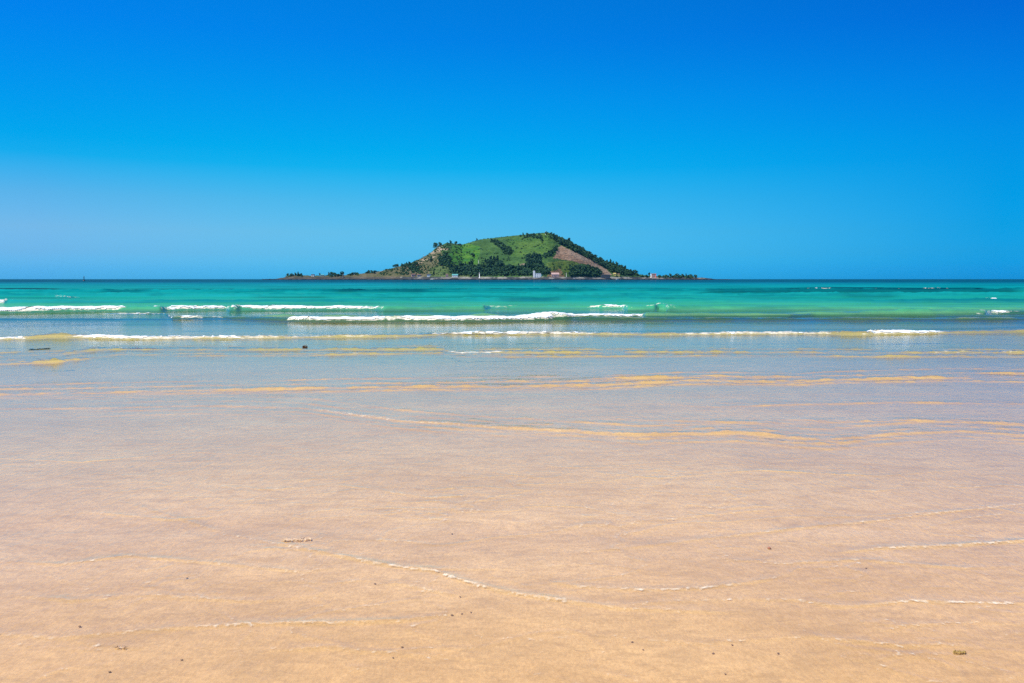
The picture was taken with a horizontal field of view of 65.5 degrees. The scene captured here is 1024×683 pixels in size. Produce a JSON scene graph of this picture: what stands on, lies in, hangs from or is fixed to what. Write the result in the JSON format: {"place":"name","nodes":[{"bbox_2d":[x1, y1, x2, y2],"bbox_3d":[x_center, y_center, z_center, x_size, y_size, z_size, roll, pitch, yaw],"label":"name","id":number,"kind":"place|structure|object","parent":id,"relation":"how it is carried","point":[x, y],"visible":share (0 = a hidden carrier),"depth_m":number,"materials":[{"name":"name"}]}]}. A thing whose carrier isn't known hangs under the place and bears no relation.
{"place":"outdoors","nodes":[
{"label":"outdoors","id":0,"kind":"place"},
{"bbox_2d":[262,232,729,279],"bbox_3d":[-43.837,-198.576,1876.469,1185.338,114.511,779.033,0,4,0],"label":"island hill","id":1,"kind":"structure","parent":0,"point":[564,256],"depth_m":1744.45,"materials":[{"name":"green plant"}]},
{"bbox_2d":[287,233,698,278],"bbox_3d":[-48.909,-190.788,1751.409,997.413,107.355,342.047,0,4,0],"label":"scrub","id":2,"kind":"object","parent":1,"relation":"on","point":[418,271],"visible":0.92,"depth_m":1757.19,"materials":[{"name":"green plant"}]},
{"bbox_2d":[533,271,541,277],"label":"shore building","id":3,"kind":"structure","parent":1,"relation":"on","point":[537,275],"depth_m":1585.94,"materials":[{"name":"grey concrete"}]},
{"bbox_2d":[551,273,558,277],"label":"shore building","id":4,"kind":"structure","parent":1,"relation":"on","point":[554,275],"depth_m":1585.98,"materials":[{"name":"white concrete"}]},
{"bbox_2d":[601,275,609,278],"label":"harbour building","id":5,"kind":"structure","parent":1,"relation":"on","point":[606,276],"depth_m":1719.29,"materials":[{"name":"grey concrete"}]},
{"bbox_2d":[0,311,1023,682],"bbox_3d":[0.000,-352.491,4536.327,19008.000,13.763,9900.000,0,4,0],"label":"sand","id":6,"kind":"structure","parent":0,"point":[570,555],"depth_m":4.95,"materials":[{"name":"beige sand"}]},
{"bbox_2d":[281,537,310,540],"bbox_3d":[-1.319,1.210,4.874,0.178,0.005,0.071,0,5,-6],"label":"seaweed","id":7,"kind":"object","parent":6,"relation":"on","point":[295,539],"visible":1,"depth_m":4.87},
{"bbox_2d":[953,650,965,652],"bbox_3d":[1.879,1.302,3.346,0.057,0.008,0.026,0,4,0],"label":"seaweed","id":8,"kind":"object","parent":6,"relation":"on","point":[958,651],"visible":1,"depth_m":3.34,"materials":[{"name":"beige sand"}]},
{"bbox_2d":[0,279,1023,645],"bbox_3d":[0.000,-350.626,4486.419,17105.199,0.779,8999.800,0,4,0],"label":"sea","id":9,"kind":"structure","parent":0,"point":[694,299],"depth_m":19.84,"materials":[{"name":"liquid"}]},
{"bbox_2d":[0,298,1007,337],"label":"sea foam","id":10,"kind":"object","parent":9,"relation":"on","point":[542,314],"visible":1,"depth_m":30.15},
{"bbox_2d":[0,0,1023,278],"label":"sky","id":11,"kind":"structure","parent":0,"point":[140,139],"materials":[{"name":"blue"}]}
]}

